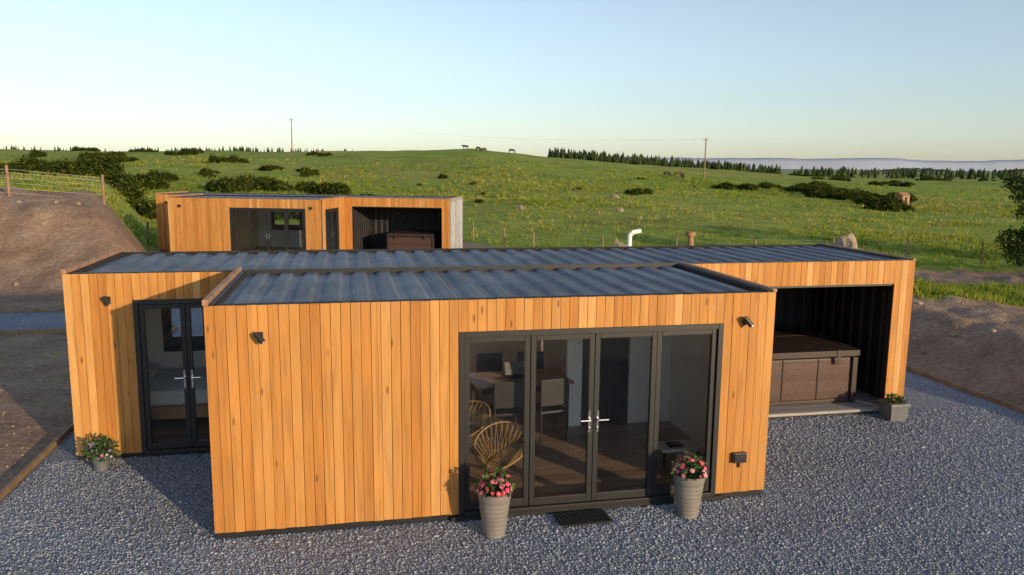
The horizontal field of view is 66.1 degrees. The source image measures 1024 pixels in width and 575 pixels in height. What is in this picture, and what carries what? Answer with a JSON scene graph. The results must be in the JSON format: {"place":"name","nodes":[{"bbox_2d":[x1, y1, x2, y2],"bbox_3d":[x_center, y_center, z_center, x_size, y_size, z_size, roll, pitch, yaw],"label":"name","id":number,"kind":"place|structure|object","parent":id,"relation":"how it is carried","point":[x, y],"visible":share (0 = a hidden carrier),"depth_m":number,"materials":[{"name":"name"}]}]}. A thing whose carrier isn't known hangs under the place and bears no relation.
{"place":"outdoors","nodes":[
{"label":"outdoors","id":0,"kind":"place"},
{"bbox_2d":[0,148,1023,489],"bbox_3d":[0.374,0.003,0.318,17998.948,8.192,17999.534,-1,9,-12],"label":"ground","id":1,"kind":"structure","parent":0,"point":[54,248],"depth_m":43.77,"materials":[{"name":"green plant"}]},
{"bbox_2d":[0,165,30,173],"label":"gorse bush","id":2,"kind":"object","parent":1,"relation":"on","point":[17,168],"visible":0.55,"depth_m":60.65,"materials":[{"name":"green plant"}]},
{"bbox_2d":[0,154,40,168],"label":"gorse bush","id":3,"kind":"object","parent":1,"relation":"on","point":[28,157],"visible":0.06,"depth_m":67.59,"materials":[{"name":"green plant"}]},
{"bbox_2d":[28,148,46,157],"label":"gorse bush","id":4,"kind":"object","parent":1,"relation":"on","point":[36,153],"visible":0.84,"depth_m":146.84,"materials":[{"name":"green plant"}]},
{"bbox_2d":[7,159,74,171],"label":"gorse bush","id":5,"kind":"object","parent":1,"relation":"on","point":[29,165],"visible":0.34,"depth_m":65.92,"materials":[{"name":"green plant"}]},
{"bbox_2d":[41,158,101,174],"bbox_3d":[-34.733,-9.268,61.635,5.363,1.862,2.545,3,9,17],"label":"gorse bush","id":6,"kind":"object","parent":1,"relation":"on","point":[90,166],"visible":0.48,"depth_m":60.85,"materials":[{"name":"green plant"}]},
{"bbox_2d":[0,165,149,243],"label":"wire fence","id":7,"kind":"object","parent":1,"relation":"on","point":[7,177],"visible":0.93,"depth_m":33.18,"materials":[{"name":"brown wood"}]},
{"bbox_2d":[41,157,108,174],"bbox_3d":[-35.532,-9.708,64.243,5.336,1.852,3.125,-2,9,-14],"label":"gorse bush","id":8,"kind":"object","parent":1,"relation":"on","point":[56,163],"visible":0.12,"depth_m":63.66,"materials":[{"name":"green plant"}]},
{"bbox_2d":[70,145,98,150],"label":"gorse bush","id":9,"kind":"object","parent":1,"relation":"on","point":[84,149],"visible":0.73,"depth_m":178.04,"materials":[{"name":"green plant"}]},
{"bbox_2d":[38,169,134,190],"bbox_3d":[-31.990,-7.961,58.724,7.011,1.684,4.589,-3,10,-24],"label":"gorse bush","id":10,"kind":"object","parent":1,"relation":"on","point":[118,181],"visible":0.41,"depth_m":58.84,"materials":[{"name":"green plant"}]},
{"bbox_2d":[76,151,114,160],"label":"gorse bush","id":11,"kind":"object","parent":1,"relation":"on","point":[88,155],"visible":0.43,"depth_m":137.46,"materials":[{"name":"green plant"}]},
{"bbox_2d":[84,152,125,175],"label":"gorse bush","id":12,"kind":"object","parent":1,"relation":"on","point":[112,166],"visible":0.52,"depth_m":65.44,"materials":[{"name":"green plant"}]},
{"bbox_2d":[97,151,127,158],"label":"gorse bush","id":13,"kind":"object","parent":1,"relation":"on","point":[117,153],"visible":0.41,"depth_m":139.52,"materials":[{"name":"green plant"}]},
{"bbox_2d":[111,158,129,162],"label":"gorse bush","id":14,"kind":"object","parent":1,"relation":"on","point":[122,160],"visible":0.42,"depth_m":126.95,"materials":[{"name":"green plant"}]},
{"bbox_2d":[117,154,139,160],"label":"gorse bush","id":15,"kind":"object","parent":1,"relation":"on","point":[132,158],"visible":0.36,"depth_m":134.75,"materials":[{"name":"green plant"}]},
{"bbox_2d":[118,193,144,206],"bbox_3d":[-28.418,-6.034,58.225,3.297,1.985,5.615,-4,10,-25],"label":"gorse bush","id":16,"kind":"object","parent":1,"relation":"on","point":[130,199],"visible":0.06,"depth_m":56.89,"materials":[{"name":"green plant"}]},
{"bbox_2d":[118,181,146,200],"bbox_3d":[-31.385,-7.643,63.480,3.920,2.015,4.146,-7,12,-42],"label":"gorse bush","id":17,"kind":"object","parent":1,"relation":"on","point":[136,192],"visible":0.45,"depth_m":63.48,"materials":[{"name":"green plant"}]},
{"bbox_2d":[123,172,163,188],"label":"gorse bush","id":18,"kind":"object","parent":1,"relation":"on","point":[149,182],"visible":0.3,"depth_m":83.80,"materials":[{"name":"green plant"}]},
{"bbox_2d":[137,147,152,151],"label":"gorse bush","id":19,"kind":"object","parent":1,"relation":"on","point":[142,149],"visible":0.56,"depth_m":172.22,"materials":[{"name":"green plant"}]},
{"bbox_2d":[130,175,170,188],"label":"gorse bush","id":20,"kind":"object","parent":1,"relation":"on","point":[166,186],"visible":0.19,"depth_m":85.52,"materials":[{"name":"green plant"}]},
{"bbox_2d":[133,169,172,178],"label":"gorse bush","id":21,"kind":"object","parent":1,"relation":"on","point":[139,175],"visible":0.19,"depth_m":95.48,"materials":[{"name":"green plant"}]},
{"bbox_2d":[129,191,190,218],"bbox_3d":[-24.204,-5.631,55.917,5.964,2.824,5.004,5,10,26],"label":"gorse bush","id":22,"kind":"object","parent":1,"relation":"on","point":[147,208],"visible":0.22,"depth_m":54.30,"materials":[{"name":"green plant"}]},
{"bbox_2d":[147,174,172,182],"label":"gorse bush","id":23,"kind":"object","parent":1,"relation":"on","point":[166,177],"visible":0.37,"depth_m":93.95,"materials":[{"name":"green plant"}]},
{"bbox_2d":[159,171,179,180],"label":"gorse bush","id":24,"kind":"object","parent":1,"relation":"on","point":[173,176],"visible":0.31,"depth_m":95.41,"materials":[{"name":"green plant"}]},
{"bbox_2d":[162,150,187,154],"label":"gorse bush","id":25,"kind":"object","parent":1,"relation":"on","point":[167,152],"visible":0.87,"depth_m":155.43,"materials":[{"name":"green plant"}]},
{"bbox_2d":[6,145,352,151],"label":"distant conifer hedge","id":26,"kind":"object","parent":1,"relation":"on","point":[235,148],"visible":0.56,"depth_m":205.88,"materials":[{"name":"green plant"}]},
{"bbox_2d":[178,148,198,154],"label":"gorse bush","id":27,"kind":"object","parent":1,"relation":"on","point":[190,152],"visible":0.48,"depth_m":157.26,"materials":[{"name":"green plant"}]},
{"bbox_2d":[201,171,216,177],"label":"gorse bush","id":28,"kind":"object","parent":1,"relation":"on","point":[206,173],"visible":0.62,"depth_m":105.96,"materials":[{"name":"green plant"}]},
{"bbox_2d":[198,167,220,174],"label":"gorse bush","id":29,"kind":"object","parent":1,"relation":"on","point":[203,169],"visible":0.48,"depth_m":110.26,"materials":[{"name":"green plant"}]},
{"bbox_2d":[208,153,231,162],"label":"gorse bush","id":30,"kind":"object","parent":1,"relation":"on","point":[214,159],"visible":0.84,"depth_m":129.71,"materials":[{"name":"green plant"}]},
{"bbox_2d":[204,177,237,192],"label":"gorse bush","id":31,"kind":"object","parent":1,"relation":"on","point":[227,185],"visible":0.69,"depth_m":82.02,"materials":[{"name":"green plant"}]},
{"bbox_2d":[209,176,236,191],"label":"gorse bush","id":32,"kind":"object","parent":1,"relation":"on","point":[214,187],"visible":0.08,"depth_m":82.40,"materials":[{"name":"green plant"}]},
{"bbox_2d":[229,155,249,162],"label":"gorse bush","id":33,"kind":"object","parent":1,"relation":"on","point":[234,158],"visible":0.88,"depth_m":131.66,"materials":[{"name":"green plant"}]},
{"bbox_2d":[232,173,277,182],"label":"gorse bush","id":34,"kind":"object","parent":1,"relation":"on","point":[249,178],"visible":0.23,"depth_m":86.79,"materials":[{"name":"green plant"}]},
{"bbox_2d":[231,179,293,191],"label":"gorse bush","id":35,"kind":"object","parent":1,"relation":"on","point":[274,185],"visible":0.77,"depth_m":82.94,"materials":[{"name":"green plant"}]},
{"bbox_2d":[259,165,278,170],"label":"gorse bush","id":36,"kind":"object","parent":1,"relation":"on","point":[267,167],"visible":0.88,"depth_m":116.90,"materials":[{"name":"green plant"}]},
{"bbox_2d":[275,212,302,219],"bbox_3d":[-12.352,-5.354,55.980,9.797,2.522,5.795,3,9,18],"label":"gorse bush","id":37,"kind":"object","parent":1,"relation":"on","point":[292,215],"visible":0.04,"depth_m":55.07,"materials":[{"name":"green plant"}]},
{"bbox_2d":[291,118,292,151],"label":"utility pole","id":38,"kind":"object","parent":1,"relation":"on","point":[291,137],"visible":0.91,"depth_m":186.76,"materials":[{"name":"brown wood"}]},
{"bbox_2d":[155,191,462,251],"bbox_3d":[-9.330,-2.688,34.545,13.559,2.725,5.666,2,9,7],"label":"timber clad cabin","id":39,"kind":"object","parent":1,"relation":"on","point":[192,221],"visible":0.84,"depth_m":33.95,"materials":[{"name":"orange wood"}]},
{"bbox_2d":[387,230,441,248],"bbox_3d":[-4.314,-2.050,35.384,2.124,0.990,2.070,2,9,7],"label":"hot tub","id":40,"kind":"object","parent":39,"relation":"on","point":[414,239],"visible":0.66,"depth_m":34.48,"materials":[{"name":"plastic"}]},
{"bbox_2d":[450,197,462,247],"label":"container end doors","id":41,"kind":"structure","parent":39,"relation":"in","point":[456,204],"depth_m":34.92,"materials":[{"name":"metal"}]},
{"bbox_2d":[299,170,319,176],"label":"gorse bush","id":42,"kind":"object","parent":1,"relation":"on","point":[304,173],"visible":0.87,"depth_m":103.89,"materials":[{"name":"green plant"}]},
{"bbox_2d":[299,167,319,171],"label":"gorse bush","id":43,"kind":"object","parent":1,"relation":"on","point":[306,169],"visible":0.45,"depth_m":111.84,"materials":[{"name":"green plant"}]},
{"bbox_2d":[294,180,328,191],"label":"gorse bush","id":44,"kind":"object","parent":1,"relation":"on","point":[304,185],"visible":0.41,"depth_m":83.78,"materials":[{"name":"green plant"}]},
{"bbox_2d":[307,181,351,194],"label":"gorse bush","id":45,"kind":"object","parent":1,"relation":"on","point":[323,187],"visible":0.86,"depth_m":79.75,"materials":[{"name":"green plant"}]},
{"bbox_2d":[438,173,447,178],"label":"gorse bush","id":46,"kind":"object","parent":1,"relation":"on","point":[441,176],"visible":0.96,"depth_m":98.69,"materials":[{"name":"green plant"}]},
{"bbox_2d":[61,229,915,538],"bbox_3d":[0.341,0.837,11.949,12.996,2.984,5.831,-1,9,-12],"label":"timber clad cabin","id":47,"kind":"object","parent":1,"relation":"on","point":[339,387],"visible":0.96,"depth_m":9.71,"materials":[{"name":"orange wood"}]},
{"bbox_2d":[148,363,208,419],"bbox_3d":[-5.244,1.621,12.718,1.920,0.580,1.440,-1,9,-12],"label":"bed","id":48,"kind":"object","parent":47,"relation":"in","point":[167,396],"visible":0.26,"depth_m":12.10,"materials":[{"name":"white fabric"}]},
{"bbox_2d":[470,400,490,452],"bbox_3d":[-0.677,1.993,11.009,0.740,0.677,0.705,8,11,39],"label":"rattan chair","id":49,"kind":"object","parent":47,"relation":"on","point":[477,429],"visible":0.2,"depth_m":11.02,"materials":[{"name":"brown wicker"}]},
{"bbox_2d":[476,352,501,415],"bbox_3d":[-0.311,1.577,12.771,0.440,0.951,0.468,-2,9,-17],"label":"dining chair","id":50,"kind":"object","parent":47,"relation":"on","point":[488,362],"visible":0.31,"depth_m":12.91,"materials":[{"name":"black plastic"}]},
{"bbox_2d":[470,421,522,485],"bbox_3d":[-0.145,2.142,10.080,0.740,0.677,0.705,4,10,22],"label":"rattan chair","id":51,"kind":"object","parent":47,"relation":"on","point":[513,461],"visible":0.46,"depth_m":10.13,"materials":[{"name":"brown wicker"}]},
{"bbox_2d":[488,381,523,443],"bbox_3d":[-0.094,1.776,11.501,0.440,0.951,0.468,-1,9,-12],"label":"dining chair","id":52,"kind":"object","parent":47,"relation":"on","point":[508,397],"visible":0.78,"depth_m":11.25,"materials":[{"name":"grey fabric"}]},
{"bbox_2d":[470,361,573,435],"bbox_3d":[0.116,1.661,12.201,1.500,0.967,0.840,-2,9,-15],"label":"dining table","id":53,"kind":"object","parent":47,"relation":"on","point":[483,382],"visible":0.69,"depth_m":12.18,"materials":[{"name":"brown wood"}]},
{"bbox_2d":[517,351,545,414],"bbox_3d":[0.325,1.563,12.903,0.440,0.951,0.468,0,9,-6],"label":"dining chair","id":54,"kind":"object","parent":47,"relation":"on","point":[539,359],"visible":0.22,"depth_m":13.05,"materials":[{"name":"black plastic"}]},
{"bbox_2d":[535,378,568,443],"bbox_3d":[0.538,1.759,11.653,0.440,0.951,0.468,-3,9,-20],"label":"dining chair","id":55,"kind":"object","parent":47,"relation":"on","point":[553,395],"visible":0.84,"depth_m":11.42,"materials":[{"name":"grey fabric"}]},
{"bbox_2d":[581,337,628,424],"bbox_3d":[1.444,1.150,12.219,0.750,1.996,0.050,-1,9,-12],"label":"internal door","id":56,"kind":"structure","parent":47,"relation":"in","point":[614,352],"depth_m":12.25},
{"bbox_2d":[658,439,701,466],"bbox_3d":[2.262,2.256,10.783,0.560,0.270,0.360,-1,9,-12],"label":"coffee table","id":57,"kind":"object","parent":47,"relation":"on","point":[672,446],"visible":0.73,"depth_m":10.67,"materials":[{"name":"white wood"}]},
{"bbox_2d":[769,326,859,406],"bbox_3d":[4.689,1.372,14.253,2.124,0.990,2.070,-1,9,-12],"label":"hot tub","id":58,"kind":"object","parent":47,"relation":"on","point":[809,367],"visible":0.56,"depth_m":13.42,"materials":[{"name":"vinyl"},{"name":"wood"},{"name":"plastic"}]},
{"bbox_2d":[0,192,1021,468],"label":"soil rubble","id":59,"kind":"object","parent":1,"relation":"on","point":[952,334],"visible":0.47,"depth_m":16.81,"materials":[{"name":"soil"}]},
{"bbox_2d":[0,155,1023,306],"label":"grass tufts","id":60,"kind":"object","parent":1,"relation":"on","point":[960,290],"visible":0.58,"depth_m":62.74,"materials":[{"name":"green plant"}]},
{"bbox_2d":[0,308,1023,500],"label":"timber edging","id":61,"kind":"object","parent":1,"relation":"on","point":[30,466],"visible":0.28,"depth_m":14.30,"materials":[{"name":"brown wood"}]},
{"bbox_2d":[0,308,1023,574],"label":"gravel yard","id":62,"kind":"structure","parent":1,"relation":"on","point":[922,392],"depth_m":9.03,"materials":[{"name":"grey gravel"}]},
{"bbox_2d":[81,435,121,471],"bbox_3d":[-5.492,2.206,10.496,0.503,0.484,0.524,-1,9,-12],"label":"flower pot","id":63,"kind":"object","parent":62,"relation":"on","point":[99,458],"visible":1,"depth_m":10.45,"materials":[{"name":"plant"}]},
{"bbox_2d":[473,466,514,538],"bbox_3d":[-0.196,2.362,8.754,0.482,0.816,0.463,-1,9,-12],"label":"flower pot","id":64,"kind":"object","parent":62,"relation":"on","point":[494,494],"visible":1,"depth_m":8.65,"materials":[{"name":"grey ceramic"}]},
{"bbox_2d":[554,509,613,527],"bbox_3d":[0.836,2.687,9.184,0.620,0.024,0.340,-2,9,-13],"label":"doormat","id":65,"kind":"object","parent":62,"relation":"on","point":[582,518],"visible":1,"depth_m":9.16,"materials":[{"name":"rubber"}]},
{"bbox_2d":[670,451,708,518],"bbox_3d":[2.095,2.317,9.290,0.472,0.789,0.444,5,10,27],"label":"flower pot","id":66,"kind":"object","parent":62,"relation":"on","point":[689,477],"visible":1,"depth_m":9.20,"materials":[{"name":"grey ceramic"}]},
{"bbox_2d":[877,393,910,421],"bbox_3d":[6.312,1.965,13.014,0.436,0.430,0.430,-1,9,-12],"label":"square planter","id":67,"kind":"object","parent":62,"relation":"on","point":[892,408],"visible":1,"depth_m":12.90,"materials":[{"name":"concrete"}]},
{"bbox_2d":[612,238,626,246],"bbox_3d":[3.784,-0.461,27.238,1.860,2.565,1.923,-1,9,-12],"label":"boulder","id":68,"kind":"object","parent":1,"relation":"on","point":[616,242],"visible":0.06,"depth_m":26.95,"materials":[{"name":"stone"}]},
{"bbox_2d":[624,187,643,194],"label":"gorse bush","id":69,"kind":"object","parent":1,"relation":"on","point":[636,191],"visible":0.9,"depth_m":80.70,"materials":[{"name":"green plant"}]},
{"bbox_2d":[642,188,652,193],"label":"gorse bush","id":70,"kind":"object","parent":1,"relation":"on","point":[648,191],"visible":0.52,"depth_m":83.15,"materials":[{"name":"green plant"}]},
{"bbox_2d":[547,147,780,173],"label":"distant conifer plantation","id":71,"kind":"object","parent":1,"relation":"on","point":[617,158],"visible":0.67,"depth_m":222.47,"materials":[{"name":"green plant"}]},
{"bbox_2d":[703,138,706,178],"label":"utility pole","id":72,"kind":"object","parent":1,"relation":"on","point":[705,158],"visible":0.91,"depth_m":147.97,"materials":[{"name":"brown wood"}]},
{"bbox_2d":[710,181,734,189],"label":"gorse bush","id":73,"kind":"object","parent":1,"relation":"on","point":[726,186],"visible":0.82,"depth_m":103.17,"materials":[{"name":"green plant"}]},
{"bbox_2d":[465,222,998,265],"bbox_3d":[9.952,-1.875,36.222,34.120,1.456,5.448,5,10,26],"label":"wire fence","id":74,"kind":"object","parent":1,"relation":"on","point":[907,247],"visible":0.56,"depth_m":34.56,"materials":[{"name":"brown wood"}]},
{"bbox_2d":[731,183,756,190],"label":"gorse bush","id":75,"kind":"object","parent":1,"relation":"on","point":[746,186],"visible":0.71,"depth_m":104.72,"materials":[{"name":"green plant"}]},
{"bbox_2d":[757,182,770,188],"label":"gorse bush","id":76,"kind":"object","parent":1,"relation":"on","point":[764,186],"visible":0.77,"depth_m":121.23,"materials":[{"name":"green plant"}]},
{"bbox_2d":[763,181,781,187],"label":"gorse bush","id":77,"kind":"object","parent":1,"relation":"on","point":[773,185],"visible":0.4,"depth_m":126.52,"materials":[{"name":"green plant"}]},
{"bbox_2d":[786,185,801,191],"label":"gorse bush","id":78,"kind":"object","parent":1,"relation":"on","point":[793,188],"visible":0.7,"depth_m":112.50,"materials":[{"name":"green plant"}]},
{"bbox_2d":[800,185,825,192],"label":"gorse bush","id":79,"kind":"object","parent":1,"relation":"on","point":[812,188],"visible":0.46,"depth_m":105.14,"materials":[{"name":"green plant"}]},
{"bbox_2d":[802,181,828,186],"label":"gorse bush","id":80,"kind":"object","parent":1,"relation":"on","point":[822,183],"visible":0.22,"depth_m":130.95,"materials":[{"name":"green plant"}]},
{"bbox_2d":[803,189,836,196],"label":"gorse bush","id":81,"kind":"object","parent":1,"relation":"on","point":[807,194],"visible":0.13,"depth_m":99.31,"materials":[{"name":"green plant"}]},
{"bbox_2d":[807,189,837,198],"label":"gorse bush","id":82,"kind":"object","parent":1,"relation":"on","point":[828,194],"visible":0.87,"depth_m":97.62,"materials":[{"name":"green plant"}]},
{"bbox_2d":[824,184,857,193],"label":"gorse bush","id":83,"kind":"object","parent":1,"relation":"on","point":[831,188],"visible":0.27,"depth_m":102.56,"materials":[{"name":"green plant"}]},
{"bbox_2d":[833,177,848,181],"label":"gorse bush","id":84,"kind":"object","parent":1,"relation":"on","point":[839,179],"visible":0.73,"depth_m":183.50,"materials":[{"name":"green plant"}]},
{"bbox_2d":[833,192,853,199],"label":"gorse bush","id":85,"kind":"object","parent":1,"relation":"on","point":[846,196],"visible":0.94,"depth_m":93.61,"materials":[{"name":"green plant"}]},
{"bbox_2d":[832,233,857,248],"bbox_3d":[11.413,-0.487,27.257,1.994,2.854,1.808,9,12,43],"label":"boulder","id":86,"kind":"object","parent":1,"relation":"on","point":[849,240],"visible":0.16,"depth_m":26.72,"materials":[{"name":"stone"}]},
{"bbox_2d":[844,190,864,195],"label":"gorse bush","id":87,"kind":"object","parent":1,"relation":"on","point":[855,191],"visible":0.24,"depth_m":97.35,"materials":[{"name":"green plant"}]},
{"bbox_2d":[852,193,865,199],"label":"gorse bush","id":88,"kind":"object","parent":1,"relation":"on","point":[856,195],"visible":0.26,"depth_m":95.96,"materials":[{"name":"green plant"}]},
{"bbox_2d":[860,189,876,195],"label":"gorse bush","id":89,"kind":"object","parent":1,"relation":"on","point":[866,192],"visible":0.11,"depth_m":99.38,"materials":[{"name":"green plant"}]},
{"bbox_2d":[867,180,884,185],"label":"gorse bush","id":90,"kind":"object","parent":1,"relation":"on","point":[875,183],"visible":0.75,"depth_m":149.81,"materials":[{"name":"green plant"}]},
{"bbox_2d":[852,195,905,204],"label":"gorse bush","id":91,"kind":"object","parent":1,"relation":"on","point":[861,200],"visible":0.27,"depth_m":86.14,"materials":[{"name":"green plant"}]},
{"bbox_2d":[862,194,901,211],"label":"gorse bush","id":92,"kind":"object","parent":1,"relation":"on","point":[890,203],"visible":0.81,"depth_m":77.99,"materials":[{"name":"green plant"}]},
{"bbox_2d":[868,191,918,202],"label":"gorse bush","id":93,"kind":"object","parent":1,"relation":"on","point":[912,198],"visible":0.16,"depth_m":93.34,"materials":[{"name":"green plant"}]},
{"bbox_2d":[888,181,912,186],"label":"gorse bush","id":94,"kind":"object","parent":1,"relation":"on","point":[906,184],"visible":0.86,"depth_m":152.00,"materials":[{"name":"green plant"}]},
{"bbox_2d":[888,179,915,184],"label":"gorse bush","id":95,"kind":"object","parent":1,"relation":"on","point":[895,181],"visible":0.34,"depth_m":165.83,"materials":[{"name":"green plant"}]},
{"bbox_2d":[894,192,910,203],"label":"field shed","id":96,"kind":"structure","parent":1,"relation":"on","point":[905,196],"depth_m":91.05,"materials":[{"name":"metal"}]},
{"bbox_2d":[900,204,914,211],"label":"gorse bush","id":97,"kind":"object","parent":1,"relation":"on","point":[907,207],"visible":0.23,"depth_m":78.64,"materials":[{"name":"green plant"}]},
{"bbox_2d":[793,166,1022,179],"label":"distant hedgerow trees","id":98,"kind":"object","parent":1,"relation":"on","point":[910,173],"visible":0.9,"depth_m":381.60,"materials":[{"name":"green plant"}]},
{"bbox_2d":[921,176,935,180],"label":"gorse bush","id":99,"kind":"object","parent":1,"relation":"on","point":[930,178],"visible":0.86,"depth_m":239.46,"materials":[{"name":"green plant"}]},
{"bbox_2d":[993,175,1023,266],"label":"hawthorn tree","id":100,"kind":"object","parent":1,"relation":"on","point":[1018,255],"visible":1,"depth_m":30.78,"materials":[{"name":"green plant"}]},
{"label":"utility pole","id":101,"kind":"object","parent":1,"relation":"on","visible":0},
{"bbox_2d":[0,119,1007,154],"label":"power line","id":102,"kind":"object","parent":101,"relation":"attached to","point":[552,139],"visible":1,"depth_m":161.07,"materials":[{"name":"metal"}]},
{"bbox_2d":[0,0,1023,160],"label":"sky","id":103,"kind":"structure","parent":0,"point":[645,77],"materials":[{"name":"blue"}]},
{"bbox_2d":[626,156,1023,170],"bbox_3d":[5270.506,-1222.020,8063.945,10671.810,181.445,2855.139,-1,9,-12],"label":"hill","id":104,"kind":"structure","parent":0,"point":[858,163],"depth_m":7742.70,"materials":[{"name":"grey"}]},
{"bbox_2d":[879,168,955,171],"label":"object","id":105,"kind":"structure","parent":0,"point":[927,169],"depth_m":1591.59,"materials":[{"name":"green plant"}]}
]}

